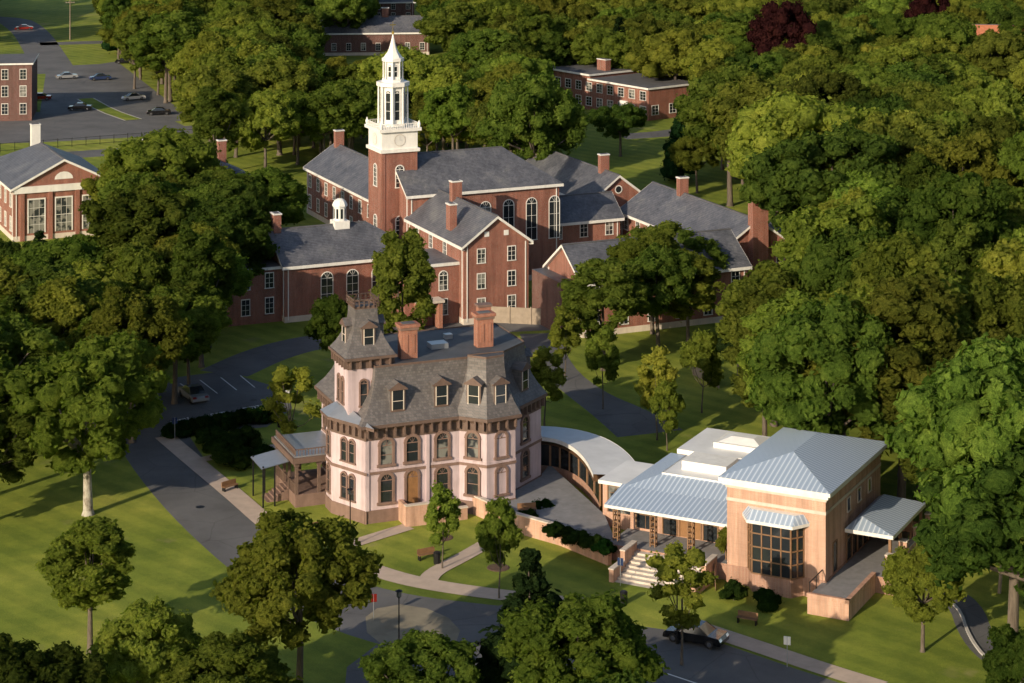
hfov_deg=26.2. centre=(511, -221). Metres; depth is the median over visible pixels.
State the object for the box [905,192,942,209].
broad tree
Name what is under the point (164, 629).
broad tree
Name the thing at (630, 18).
broad tree
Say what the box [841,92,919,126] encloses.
broad tree
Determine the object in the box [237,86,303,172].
broad tree
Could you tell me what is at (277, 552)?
broad tree
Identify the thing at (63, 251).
broad tree
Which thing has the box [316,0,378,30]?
broad tree
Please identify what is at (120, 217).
broad tree
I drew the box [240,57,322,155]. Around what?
broad tree
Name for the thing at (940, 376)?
broad tree
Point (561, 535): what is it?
shrub
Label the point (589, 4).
broad tree
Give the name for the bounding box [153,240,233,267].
broad tree
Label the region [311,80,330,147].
broad tree
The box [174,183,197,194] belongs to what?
broad tree
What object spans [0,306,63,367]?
broad tree
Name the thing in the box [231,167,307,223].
broad tree
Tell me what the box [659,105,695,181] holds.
conifer tree
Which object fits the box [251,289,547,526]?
mansion
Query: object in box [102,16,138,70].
broad tree
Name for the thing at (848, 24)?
broad tree
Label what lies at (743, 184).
broad tree
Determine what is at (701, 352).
young tree
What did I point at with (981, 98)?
oval tree
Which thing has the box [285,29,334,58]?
broad tree
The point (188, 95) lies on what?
broad tree
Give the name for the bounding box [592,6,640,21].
broad tree
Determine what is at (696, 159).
broad tree
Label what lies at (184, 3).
broad tree
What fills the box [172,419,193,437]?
shrub
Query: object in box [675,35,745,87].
broad tree
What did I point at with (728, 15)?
broad tree
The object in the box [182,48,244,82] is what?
broad tree
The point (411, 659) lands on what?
broad tree
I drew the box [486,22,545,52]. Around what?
broad tree
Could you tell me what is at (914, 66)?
broad tree
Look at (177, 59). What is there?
broad tree
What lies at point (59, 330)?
broad tree
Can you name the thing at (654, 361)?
young tree
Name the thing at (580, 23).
broad tree
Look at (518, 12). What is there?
broad tree
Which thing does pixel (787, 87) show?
broad tree
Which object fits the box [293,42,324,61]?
oval tree
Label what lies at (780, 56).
oval tree
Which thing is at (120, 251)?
tall tree
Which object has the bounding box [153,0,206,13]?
broad tree
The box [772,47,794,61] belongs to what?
oval tree
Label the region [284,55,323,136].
broad tree
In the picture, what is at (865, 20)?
broad tree
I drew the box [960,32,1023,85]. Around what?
broad tree
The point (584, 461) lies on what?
connector
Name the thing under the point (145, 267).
oval tree
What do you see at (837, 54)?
tall tree
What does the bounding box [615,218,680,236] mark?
broad tree
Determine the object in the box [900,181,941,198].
broad tree
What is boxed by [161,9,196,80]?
broad tree
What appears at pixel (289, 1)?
broad tree
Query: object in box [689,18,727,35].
broad tree
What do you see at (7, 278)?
oval tree
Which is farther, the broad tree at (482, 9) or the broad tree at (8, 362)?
the broad tree at (482, 9)
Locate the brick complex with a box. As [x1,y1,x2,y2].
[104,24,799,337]
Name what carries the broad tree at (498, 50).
on the ground
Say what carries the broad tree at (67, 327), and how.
on the ground
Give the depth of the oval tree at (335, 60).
412.37 m
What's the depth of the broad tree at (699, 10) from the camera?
472.63 m
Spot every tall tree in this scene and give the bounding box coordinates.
[43,263,78,392]
[104,237,147,285]
[113,8,146,88]
[136,47,168,94]
[164,223,241,367]
[172,276,217,384]
[187,83,246,157]
[247,0,260,7]
[292,85,307,154]
[364,225,441,333]
[408,88,439,151]
[460,66,477,148]
[488,12,518,31]
[494,19,522,45]
[699,57,723,74]
[704,10,728,24]
[715,276,788,435]
[748,49,785,80]
[822,48,849,64]
[842,0,854,6]
[858,79,884,95]
[900,5,911,15]
[900,148,948,191]
[930,214,990,277]
[942,52,964,64]
[982,175,1023,212]
[1012,27,1023,41]
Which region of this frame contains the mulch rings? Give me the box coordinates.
[435,535,509,571]
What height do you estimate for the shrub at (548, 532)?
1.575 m
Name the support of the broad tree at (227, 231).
on the ground
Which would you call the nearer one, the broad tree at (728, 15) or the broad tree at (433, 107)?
the broad tree at (433, 107)
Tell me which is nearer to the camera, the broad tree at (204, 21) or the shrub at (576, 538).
the shrub at (576, 538)
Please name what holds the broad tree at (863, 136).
on the ground
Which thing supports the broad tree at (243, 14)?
on the ground
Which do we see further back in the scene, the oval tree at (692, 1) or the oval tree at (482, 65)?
the oval tree at (692, 1)
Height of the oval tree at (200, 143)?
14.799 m
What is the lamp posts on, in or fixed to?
on the ground
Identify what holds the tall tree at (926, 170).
on the ground
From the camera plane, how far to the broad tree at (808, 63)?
378.99 m
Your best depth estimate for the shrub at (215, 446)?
205.52 m
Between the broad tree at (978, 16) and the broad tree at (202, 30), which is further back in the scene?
the broad tree at (978, 16)
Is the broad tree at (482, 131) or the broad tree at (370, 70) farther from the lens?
the broad tree at (370, 70)
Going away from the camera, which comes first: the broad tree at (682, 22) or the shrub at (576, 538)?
the shrub at (576, 538)
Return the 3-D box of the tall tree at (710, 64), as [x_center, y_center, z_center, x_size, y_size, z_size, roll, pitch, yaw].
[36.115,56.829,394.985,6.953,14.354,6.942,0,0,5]
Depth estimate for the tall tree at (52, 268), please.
228.76 m
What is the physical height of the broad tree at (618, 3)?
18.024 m
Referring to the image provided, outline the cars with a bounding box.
[15,24,728,649]
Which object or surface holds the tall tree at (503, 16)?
on the ground
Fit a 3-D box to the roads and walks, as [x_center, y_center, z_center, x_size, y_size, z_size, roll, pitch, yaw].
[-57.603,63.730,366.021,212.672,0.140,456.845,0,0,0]
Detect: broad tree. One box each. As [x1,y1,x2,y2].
[0,236,32,253]
[0,251,26,271]
[0,298,29,317]
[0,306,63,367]
[0,350,24,440]
[0,395,53,475]
[0,626,91,682]
[4,234,116,270]
[54,303,121,329]
[54,325,66,345]
[63,296,203,360]
[71,237,86,246]
[73,282,187,376]
[74,263,153,293]
[74,595,202,682]
[78,188,201,252]
[86,162,145,201]
[91,172,181,216]
[93,0,112,11]
[97,130,231,191]
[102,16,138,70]
[107,1,154,72]
[114,15,150,79]
[117,4,149,66]
[128,13,195,102]
[131,10,202,101]
[143,0,194,76]
[145,13,178,83]
[147,628,300,682]
[148,0,197,12]
[151,283,237,403]
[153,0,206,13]
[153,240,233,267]
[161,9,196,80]
[165,255,253,348]
[166,38,204,74]
[169,64,261,149]
[170,198,286,268]
[171,172,193,184]
[174,57,229,87]
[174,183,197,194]
[176,19,203,91]
[180,183,211,204]
[181,32,242,64]
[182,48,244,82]
[183,22,214,39]
[186,0,211,11]
[189,174,257,187]
[192,18,210,25]
[203,0,257,20]
[204,15,242,30]
[218,505,375,682]
[224,221,267,259]
[228,5,280,21]
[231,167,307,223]
[232,20,286,40]
[232,39,286,134]
[233,14,293,35]
[233,37,296,59]
[233,45,293,139]
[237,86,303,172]
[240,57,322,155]
[251,0,304,4]
[251,0,311,24]
[263,31,292,47]
[274,90,304,164]
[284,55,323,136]
[285,17,330,42]
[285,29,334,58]
[286,23,295,34]
[291,23,323,41]
[294,85,354,150]
[305,0,319,7]
[305,293,347,352]
[306,6,324,28]
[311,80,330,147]
[315,82,379,147]
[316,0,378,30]
[318,76,351,145]
[319,84,326,153]
[323,63,360,80]
[335,80,366,148]
[341,83,366,149]
[349,49,437,111]
[359,636,484,682]
[413,83,482,149]
[418,0,438,22]
[418,0,446,51]
[419,0,482,52]
[421,1,466,56]
[430,57,463,65]
[430,115,471,148]
[444,75,506,146]
[447,33,476,60]
[464,0,491,11]
[469,60,537,85]
[474,0,526,18]
[476,99,496,146]
[477,53,558,81]
[478,74,590,164]
[479,19,488,30]
[484,2,537,25]
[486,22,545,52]
[487,43,531,59]
[491,47,557,72]
[494,580,663,682]
[514,15,565,51]
[522,0,570,17]
[553,673,622,682]
[556,14,578,34]
[559,25,603,60]
[561,0,601,15]
[572,28,636,68]
[575,18,588,28]
[584,15,628,29]
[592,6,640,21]
[596,102,644,156]
[605,0,652,6]
[611,226,692,333]
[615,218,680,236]
[619,15,673,74]
[619,247,704,352]
[624,11,652,23]
[629,26,712,80]
[649,12,691,30]
[651,0,688,6]
[659,12,689,22]
[668,132,723,193]
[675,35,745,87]
[677,60,758,206]
[682,231,729,265]
[683,1,724,21]
[684,112,724,169]
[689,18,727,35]
[701,0,735,19]
[701,49,757,70]
[705,0,768,17]
[707,77,760,178]
[708,66,725,72]
[711,124,744,187]
[712,73,814,153]
[720,12,740,20]
[721,93,872,222]
[724,36,755,59]
[724,90,804,219]
[745,299,908,436]
[752,123,907,223]
[766,194,903,276]
[774,54,841,75]
[776,67,809,79]
[787,41,830,63]
[789,68,862,102]
[791,232,893,302]
[792,0,847,13]
[804,0,832,13]
[806,6,819,14]
[806,356,920,445]
[808,34,857,57]
[810,10,843,25]
[815,292,838,313]
[818,14,877,41]
[818,22,874,47]
[819,127,909,183]
[820,173,906,198]
[821,66,908,95]
[822,14,874,30]
[834,13,874,22]
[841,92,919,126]
[844,50,883,63]
[853,0,864,6]
[854,184,946,241]
[855,0,914,14]
[856,91,916,113]
[861,113,948,143]
[862,127,949,182]
[864,269,1009,499]
[865,39,939,68]
[873,32,901,43]
[876,538,961,652]
[885,2,912,16]
[886,61,918,76]
[888,85,928,100]
[891,68,945,88]
[894,85,952,103]
[897,426,1023,603]
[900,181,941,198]
[903,15,932,30]
[904,14,988,54]
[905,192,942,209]
[906,336,1023,666]
[907,342,998,416]
[909,339,1023,455]
[912,33,959,52]
[912,130,1023,193]
[916,109,978,130]
[922,45,948,56]
[939,3,994,23]
[940,113,1011,133]
[945,61,999,86]
[946,115,1023,175]
[948,267,1023,349]
[952,0,976,7]
[955,79,974,90]
[957,0,991,4]
[957,34,984,60]
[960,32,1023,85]
[965,228,1023,281]
[973,1,1006,23]
[977,627,1023,682]
[982,223,1023,268]
[988,217,1023,242]
[994,199,1023,218]
[996,4,1023,19]
[997,16,1023,37]
[1009,47,1023,90]
[1011,113,1023,125]
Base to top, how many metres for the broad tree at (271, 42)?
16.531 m
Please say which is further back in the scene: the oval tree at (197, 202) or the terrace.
the oval tree at (197, 202)
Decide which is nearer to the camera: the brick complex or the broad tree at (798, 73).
the brick complex
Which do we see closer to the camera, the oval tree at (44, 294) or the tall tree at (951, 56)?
the oval tree at (44, 294)
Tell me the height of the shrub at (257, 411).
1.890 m
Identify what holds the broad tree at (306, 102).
on the ground
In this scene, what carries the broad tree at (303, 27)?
on the ground
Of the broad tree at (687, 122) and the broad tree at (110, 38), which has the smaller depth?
the broad tree at (687, 122)
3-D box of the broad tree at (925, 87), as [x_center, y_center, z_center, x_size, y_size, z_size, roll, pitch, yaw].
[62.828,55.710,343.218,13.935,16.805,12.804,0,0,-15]
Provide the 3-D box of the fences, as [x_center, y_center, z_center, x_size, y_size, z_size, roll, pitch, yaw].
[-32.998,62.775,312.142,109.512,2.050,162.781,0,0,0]
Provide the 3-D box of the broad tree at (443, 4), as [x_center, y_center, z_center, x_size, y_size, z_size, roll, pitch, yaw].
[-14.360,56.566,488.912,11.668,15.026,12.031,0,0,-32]
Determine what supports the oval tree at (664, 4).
on the ground
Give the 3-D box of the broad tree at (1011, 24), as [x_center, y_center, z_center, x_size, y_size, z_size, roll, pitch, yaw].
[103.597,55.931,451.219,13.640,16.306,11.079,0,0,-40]
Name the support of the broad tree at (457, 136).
on the ground
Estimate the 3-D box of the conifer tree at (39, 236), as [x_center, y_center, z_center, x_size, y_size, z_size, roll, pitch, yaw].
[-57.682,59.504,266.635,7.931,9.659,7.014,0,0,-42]
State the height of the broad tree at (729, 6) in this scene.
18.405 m
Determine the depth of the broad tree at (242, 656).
141.04 m
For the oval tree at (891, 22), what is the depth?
439.52 m
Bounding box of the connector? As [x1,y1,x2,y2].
[541,426,633,509]
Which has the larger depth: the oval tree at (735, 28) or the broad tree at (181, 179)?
the oval tree at (735, 28)
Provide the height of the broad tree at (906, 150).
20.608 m
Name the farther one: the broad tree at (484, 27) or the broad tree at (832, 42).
the broad tree at (484, 27)
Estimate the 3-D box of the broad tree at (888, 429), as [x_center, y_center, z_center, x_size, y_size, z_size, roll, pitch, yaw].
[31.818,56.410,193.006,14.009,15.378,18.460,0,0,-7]
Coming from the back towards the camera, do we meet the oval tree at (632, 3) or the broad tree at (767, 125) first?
the oval tree at (632, 3)
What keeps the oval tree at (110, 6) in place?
on the ground
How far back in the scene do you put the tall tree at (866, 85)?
337.35 m
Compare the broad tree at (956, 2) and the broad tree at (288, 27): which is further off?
the broad tree at (956, 2)
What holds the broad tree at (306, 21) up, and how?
on the ground
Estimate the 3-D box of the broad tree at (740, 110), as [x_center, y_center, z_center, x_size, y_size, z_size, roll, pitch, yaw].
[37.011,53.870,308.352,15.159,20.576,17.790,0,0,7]
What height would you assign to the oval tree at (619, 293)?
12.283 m
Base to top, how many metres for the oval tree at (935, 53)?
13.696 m
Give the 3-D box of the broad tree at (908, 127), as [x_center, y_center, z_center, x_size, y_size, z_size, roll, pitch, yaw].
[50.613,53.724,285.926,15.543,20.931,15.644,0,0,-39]
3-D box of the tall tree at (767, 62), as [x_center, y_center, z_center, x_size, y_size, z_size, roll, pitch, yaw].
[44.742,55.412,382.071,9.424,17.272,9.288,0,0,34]
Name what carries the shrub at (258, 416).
on the ground
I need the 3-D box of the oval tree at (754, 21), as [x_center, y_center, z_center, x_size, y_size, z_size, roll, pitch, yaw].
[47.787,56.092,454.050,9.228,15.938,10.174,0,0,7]
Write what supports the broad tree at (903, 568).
on the ground
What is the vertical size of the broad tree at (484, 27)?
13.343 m
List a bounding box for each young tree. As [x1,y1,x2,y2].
[423,482,465,567]
[475,497,527,597]
[529,347,572,425]
[547,305,586,374]
[580,329,624,408]
[630,350,681,439]
[645,378,685,450]
[673,327,720,412]
[713,529,726,559]
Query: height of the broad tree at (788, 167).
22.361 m
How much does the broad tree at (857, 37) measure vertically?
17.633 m
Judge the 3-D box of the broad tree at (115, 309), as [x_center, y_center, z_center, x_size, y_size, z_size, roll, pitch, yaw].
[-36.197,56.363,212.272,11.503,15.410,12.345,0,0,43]
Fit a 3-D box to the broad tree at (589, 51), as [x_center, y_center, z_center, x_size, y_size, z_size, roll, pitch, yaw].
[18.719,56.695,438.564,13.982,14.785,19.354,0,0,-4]
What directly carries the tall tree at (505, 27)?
on the ground
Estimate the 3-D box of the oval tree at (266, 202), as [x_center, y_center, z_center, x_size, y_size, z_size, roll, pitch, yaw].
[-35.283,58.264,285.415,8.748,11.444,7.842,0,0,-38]
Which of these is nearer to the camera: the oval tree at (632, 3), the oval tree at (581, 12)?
the oval tree at (581, 12)
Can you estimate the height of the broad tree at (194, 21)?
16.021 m
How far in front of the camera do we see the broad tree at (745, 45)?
423.60 m
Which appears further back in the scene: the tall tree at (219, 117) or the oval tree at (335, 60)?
the oval tree at (335, 60)
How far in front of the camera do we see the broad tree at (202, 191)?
280.08 m
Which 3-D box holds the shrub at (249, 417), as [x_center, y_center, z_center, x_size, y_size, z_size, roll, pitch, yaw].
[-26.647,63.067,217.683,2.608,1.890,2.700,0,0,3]
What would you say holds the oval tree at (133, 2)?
on the ground
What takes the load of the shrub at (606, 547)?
on the terrace
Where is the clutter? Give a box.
[172,390,790,666]
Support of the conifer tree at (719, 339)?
on the ground
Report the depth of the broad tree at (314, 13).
496.27 m
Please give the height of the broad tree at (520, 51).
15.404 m
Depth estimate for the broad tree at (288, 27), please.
446.75 m
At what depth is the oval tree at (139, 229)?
263.39 m
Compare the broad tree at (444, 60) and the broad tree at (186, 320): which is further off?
the broad tree at (444, 60)
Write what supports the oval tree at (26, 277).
on the ground
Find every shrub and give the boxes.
[161,420,186,438]
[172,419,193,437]
[183,417,197,436]
[190,416,205,432]
[191,425,229,447]
[194,416,215,431]
[198,434,246,463]
[202,414,218,427]
[209,412,227,428]
[212,447,253,470]
[214,411,234,429]
[222,424,262,450]
[223,410,240,429]
[228,409,248,426]
[234,408,254,425]
[243,407,261,425]
[247,444,274,455]
[252,406,266,424]
[257,404,273,423]
[264,404,283,421]
[518,508,539,516]
[534,497,553,508]
[540,521,563,539]
[553,524,577,545]
[566,529,594,549]
[581,533,605,551]
[590,538,617,559]
[718,578,749,603]
[751,586,782,611]
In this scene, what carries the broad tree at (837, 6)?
on the ground
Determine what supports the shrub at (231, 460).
on the ground
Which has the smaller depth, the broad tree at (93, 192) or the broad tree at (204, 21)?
the broad tree at (93, 192)
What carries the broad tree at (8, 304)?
on the ground
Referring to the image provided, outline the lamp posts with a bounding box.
[347,488,678,643]
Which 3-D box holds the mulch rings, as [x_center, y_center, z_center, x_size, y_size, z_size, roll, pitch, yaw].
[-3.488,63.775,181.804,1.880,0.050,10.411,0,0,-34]
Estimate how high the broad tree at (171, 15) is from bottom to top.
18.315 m
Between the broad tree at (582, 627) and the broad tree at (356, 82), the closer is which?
the broad tree at (582, 627)
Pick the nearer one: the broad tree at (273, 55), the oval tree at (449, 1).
the broad tree at (273, 55)
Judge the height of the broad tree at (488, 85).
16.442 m
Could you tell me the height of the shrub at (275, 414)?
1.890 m
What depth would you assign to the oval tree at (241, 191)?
272.40 m
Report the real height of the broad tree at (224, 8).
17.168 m
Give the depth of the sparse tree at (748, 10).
458.00 m
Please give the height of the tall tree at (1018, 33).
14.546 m
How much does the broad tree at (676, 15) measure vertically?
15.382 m
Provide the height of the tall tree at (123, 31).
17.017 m
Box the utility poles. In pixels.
[65,2,1001,593]
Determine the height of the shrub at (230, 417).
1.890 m
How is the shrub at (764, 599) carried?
on the ground
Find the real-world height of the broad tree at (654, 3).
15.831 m
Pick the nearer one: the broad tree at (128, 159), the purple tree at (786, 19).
the broad tree at (128, 159)
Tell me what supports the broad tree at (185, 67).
on the ground
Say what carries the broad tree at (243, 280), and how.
on the ground
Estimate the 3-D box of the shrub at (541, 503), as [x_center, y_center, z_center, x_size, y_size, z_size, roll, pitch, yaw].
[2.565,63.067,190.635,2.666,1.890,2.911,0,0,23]
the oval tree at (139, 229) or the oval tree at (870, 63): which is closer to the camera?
the oval tree at (139, 229)
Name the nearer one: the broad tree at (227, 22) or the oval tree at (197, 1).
the broad tree at (227, 22)
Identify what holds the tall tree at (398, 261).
on the ground
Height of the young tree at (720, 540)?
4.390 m
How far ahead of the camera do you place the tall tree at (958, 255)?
217.40 m
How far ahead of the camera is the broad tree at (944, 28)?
426.39 m
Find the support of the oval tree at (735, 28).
on the ground
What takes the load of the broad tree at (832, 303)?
on the ground
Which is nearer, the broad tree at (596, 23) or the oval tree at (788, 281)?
the oval tree at (788, 281)
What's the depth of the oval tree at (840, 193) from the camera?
242.30 m
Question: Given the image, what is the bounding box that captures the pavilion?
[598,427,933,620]
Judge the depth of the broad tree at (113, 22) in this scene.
472.17 m
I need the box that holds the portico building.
[0,123,103,240]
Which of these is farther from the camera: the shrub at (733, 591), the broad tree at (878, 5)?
the broad tree at (878, 5)
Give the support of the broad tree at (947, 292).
on the ground
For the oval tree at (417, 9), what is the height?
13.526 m
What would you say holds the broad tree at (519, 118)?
on the ground
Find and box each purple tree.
[748,0,819,58]
[904,0,955,17]
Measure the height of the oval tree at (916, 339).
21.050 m
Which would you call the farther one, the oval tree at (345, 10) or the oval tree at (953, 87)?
the oval tree at (345, 10)
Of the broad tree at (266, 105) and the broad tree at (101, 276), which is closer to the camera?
the broad tree at (101, 276)
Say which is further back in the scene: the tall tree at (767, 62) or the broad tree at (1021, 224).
the tall tree at (767, 62)
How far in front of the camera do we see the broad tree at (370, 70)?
382.17 m
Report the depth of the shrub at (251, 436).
209.45 m
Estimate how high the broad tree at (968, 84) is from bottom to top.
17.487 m
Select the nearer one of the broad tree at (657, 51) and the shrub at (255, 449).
the shrub at (255, 449)
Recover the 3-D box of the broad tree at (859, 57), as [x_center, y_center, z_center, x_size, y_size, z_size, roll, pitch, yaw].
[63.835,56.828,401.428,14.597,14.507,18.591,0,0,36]
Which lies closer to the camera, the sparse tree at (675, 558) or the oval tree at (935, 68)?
the sparse tree at (675, 558)
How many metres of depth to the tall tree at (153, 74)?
444.50 m
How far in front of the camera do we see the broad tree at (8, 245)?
259.77 m
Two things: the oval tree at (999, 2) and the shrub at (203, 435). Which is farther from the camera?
the oval tree at (999, 2)
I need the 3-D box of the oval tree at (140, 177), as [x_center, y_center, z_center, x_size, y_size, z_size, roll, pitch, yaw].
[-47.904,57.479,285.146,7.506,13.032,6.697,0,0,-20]
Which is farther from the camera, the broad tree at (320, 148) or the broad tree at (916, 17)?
the broad tree at (916, 17)
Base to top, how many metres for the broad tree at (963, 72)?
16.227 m
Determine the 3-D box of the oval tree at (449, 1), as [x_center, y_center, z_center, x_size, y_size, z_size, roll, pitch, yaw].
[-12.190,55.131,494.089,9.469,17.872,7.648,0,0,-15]
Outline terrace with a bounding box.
[472,466,612,565]
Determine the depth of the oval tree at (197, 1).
500.03 m
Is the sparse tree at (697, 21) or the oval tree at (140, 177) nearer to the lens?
the oval tree at (140, 177)
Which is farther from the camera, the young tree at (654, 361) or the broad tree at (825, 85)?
the broad tree at (825, 85)
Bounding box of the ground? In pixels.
[0,0,1023,682]
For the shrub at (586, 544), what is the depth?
179.06 m
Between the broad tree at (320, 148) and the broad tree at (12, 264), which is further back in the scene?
the broad tree at (320, 148)
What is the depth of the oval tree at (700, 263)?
244.93 m
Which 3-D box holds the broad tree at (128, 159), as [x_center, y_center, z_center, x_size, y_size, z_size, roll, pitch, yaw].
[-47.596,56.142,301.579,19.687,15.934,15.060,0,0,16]
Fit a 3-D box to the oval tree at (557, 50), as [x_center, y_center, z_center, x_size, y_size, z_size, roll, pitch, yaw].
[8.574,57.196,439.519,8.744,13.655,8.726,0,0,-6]
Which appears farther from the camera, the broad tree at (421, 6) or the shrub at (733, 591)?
the broad tree at (421, 6)
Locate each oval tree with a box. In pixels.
[0,267,34,306]
[7,263,95,330]
[17,271,100,398]
[40,508,146,628]
[88,0,105,24]
[98,0,131,58]
[115,247,170,292]
[130,0,153,5]
[131,174,147,182]
[132,198,195,237]
[146,230,179,250]
[154,137,205,175]
[179,225,247,270]
[183,0,208,2]
[183,195,207,210]
[192,11,203,19]
[198,87,248,150]
[199,178,262,209]
[201,169,235,177]
[203,23,234,39]
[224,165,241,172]
[233,71,261,157]
[242,32,294,53]
[252,189,270,217]
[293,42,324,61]
[298,56,325,77]
[323,54,346,69]
[337,2,359,16]
[347,56,364,65]
[408,63,471,149]
[413,0,421,14]
[437,0,471,5]
[458,58,478,142]
[466,29,520,65]
[475,59,492,67]
[525,11,546,17]
[538,33,575,66]
[562,258,651,370]
[567,4,598,22]
[594,0,615,10]
[622,0,651,8]
[634,3,674,75]
[654,0,695,16]
[669,246,727,348]
[681,0,700,4]
[708,18,754,40]
[721,264,824,426]
[728,13,760,32]
[731,285,829,428]
[771,193,774,213]
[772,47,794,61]
[773,55,793,65]
[774,38,806,50]
[786,54,801,65]
[810,188,860,252]
[822,273,964,498]
[825,59,860,73]
[834,223,949,308]
[844,3,877,20]
[860,57,895,71]
[873,10,911,36]
[891,34,913,42]
[892,414,915,479]
[905,58,955,81]
[907,178,1021,272]
[910,93,973,118]
[930,50,941,60]
[931,79,976,116]
[941,48,973,68]
[945,9,971,28]
[951,77,1023,123]
[983,0,1009,7]
[990,123,1023,209]
[1007,0,1023,8]
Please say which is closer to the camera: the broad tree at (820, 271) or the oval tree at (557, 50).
the broad tree at (820, 271)
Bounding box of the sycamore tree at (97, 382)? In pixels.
[0,339,189,515]
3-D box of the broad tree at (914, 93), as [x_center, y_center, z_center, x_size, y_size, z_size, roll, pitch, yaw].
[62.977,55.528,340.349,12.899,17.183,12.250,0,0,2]
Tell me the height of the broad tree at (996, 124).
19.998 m
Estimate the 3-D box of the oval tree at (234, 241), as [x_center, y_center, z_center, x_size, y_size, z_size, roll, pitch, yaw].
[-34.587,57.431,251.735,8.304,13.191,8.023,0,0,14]
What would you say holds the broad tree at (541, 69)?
on the ground
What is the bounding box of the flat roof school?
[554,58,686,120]
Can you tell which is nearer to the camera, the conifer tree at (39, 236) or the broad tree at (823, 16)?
the conifer tree at (39, 236)
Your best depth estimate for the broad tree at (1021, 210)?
238.69 m
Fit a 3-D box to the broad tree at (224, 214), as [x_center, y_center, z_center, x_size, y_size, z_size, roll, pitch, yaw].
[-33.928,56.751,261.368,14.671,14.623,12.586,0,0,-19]
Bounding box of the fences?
[0,129,718,387]
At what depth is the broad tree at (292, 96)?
364.76 m
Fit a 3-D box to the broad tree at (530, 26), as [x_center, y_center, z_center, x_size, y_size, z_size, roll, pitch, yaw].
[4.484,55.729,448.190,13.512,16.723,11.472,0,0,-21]
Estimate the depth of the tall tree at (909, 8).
477.52 m
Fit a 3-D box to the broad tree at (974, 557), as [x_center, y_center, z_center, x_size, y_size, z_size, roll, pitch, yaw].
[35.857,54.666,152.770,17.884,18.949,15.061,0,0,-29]
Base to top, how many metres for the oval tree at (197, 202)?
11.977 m
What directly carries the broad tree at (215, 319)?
on the ground
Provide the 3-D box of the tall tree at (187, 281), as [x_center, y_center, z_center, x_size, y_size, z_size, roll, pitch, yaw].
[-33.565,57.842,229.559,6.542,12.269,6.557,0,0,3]
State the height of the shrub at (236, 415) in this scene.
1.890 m
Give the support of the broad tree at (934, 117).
on the ground
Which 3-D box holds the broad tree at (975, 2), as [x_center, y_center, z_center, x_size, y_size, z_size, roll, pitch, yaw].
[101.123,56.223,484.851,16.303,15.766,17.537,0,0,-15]
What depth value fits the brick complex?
273.97 m
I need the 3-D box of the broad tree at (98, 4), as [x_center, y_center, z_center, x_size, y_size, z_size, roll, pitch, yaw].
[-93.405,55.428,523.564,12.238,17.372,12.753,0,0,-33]
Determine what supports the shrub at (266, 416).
on the ground
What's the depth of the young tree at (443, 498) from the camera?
177.28 m
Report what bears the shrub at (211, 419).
on the ground
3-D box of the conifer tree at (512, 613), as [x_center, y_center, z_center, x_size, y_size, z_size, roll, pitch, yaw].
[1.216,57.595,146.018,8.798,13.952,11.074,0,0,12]
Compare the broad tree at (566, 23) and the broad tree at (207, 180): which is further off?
the broad tree at (566, 23)
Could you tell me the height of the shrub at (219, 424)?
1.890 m
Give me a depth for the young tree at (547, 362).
216.56 m
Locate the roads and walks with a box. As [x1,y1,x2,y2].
[0,17,999,682]
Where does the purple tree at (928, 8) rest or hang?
on the ground
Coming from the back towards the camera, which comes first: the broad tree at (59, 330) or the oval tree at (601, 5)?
the oval tree at (601, 5)
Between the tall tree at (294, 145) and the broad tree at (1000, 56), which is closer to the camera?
the tall tree at (294, 145)
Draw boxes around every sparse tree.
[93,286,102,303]
[256,361,320,463]
[430,59,463,146]
[641,536,722,664]
[688,18,705,25]
[740,3,764,19]
[766,71,794,84]
[857,40,878,52]
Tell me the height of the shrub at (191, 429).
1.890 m
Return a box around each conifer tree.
[32,230,47,247]
[100,32,121,54]
[472,547,586,682]
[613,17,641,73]
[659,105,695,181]
[717,334,726,351]
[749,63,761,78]
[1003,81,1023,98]
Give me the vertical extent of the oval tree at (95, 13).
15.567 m
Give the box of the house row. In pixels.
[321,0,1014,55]
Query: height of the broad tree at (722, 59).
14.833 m
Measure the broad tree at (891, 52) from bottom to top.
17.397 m
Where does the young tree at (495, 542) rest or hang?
on the ground
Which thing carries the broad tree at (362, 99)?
on the ground
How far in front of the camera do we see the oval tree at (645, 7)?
469.43 m
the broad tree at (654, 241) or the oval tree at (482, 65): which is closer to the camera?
the broad tree at (654, 241)
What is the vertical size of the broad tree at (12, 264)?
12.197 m
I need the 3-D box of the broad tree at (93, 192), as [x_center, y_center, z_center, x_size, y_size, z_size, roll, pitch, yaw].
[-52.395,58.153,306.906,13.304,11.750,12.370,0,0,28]
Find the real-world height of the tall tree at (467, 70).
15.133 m
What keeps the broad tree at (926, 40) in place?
on the ground
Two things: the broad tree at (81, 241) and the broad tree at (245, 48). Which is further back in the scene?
the broad tree at (245, 48)
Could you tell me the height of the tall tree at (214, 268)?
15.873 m
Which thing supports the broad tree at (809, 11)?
on the ground
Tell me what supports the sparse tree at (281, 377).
on the ground
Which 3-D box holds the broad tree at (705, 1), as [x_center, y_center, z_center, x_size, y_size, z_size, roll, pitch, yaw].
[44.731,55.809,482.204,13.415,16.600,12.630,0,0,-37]
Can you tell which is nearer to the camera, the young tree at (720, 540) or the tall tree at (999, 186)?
the young tree at (720, 540)
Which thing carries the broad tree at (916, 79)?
on the ground

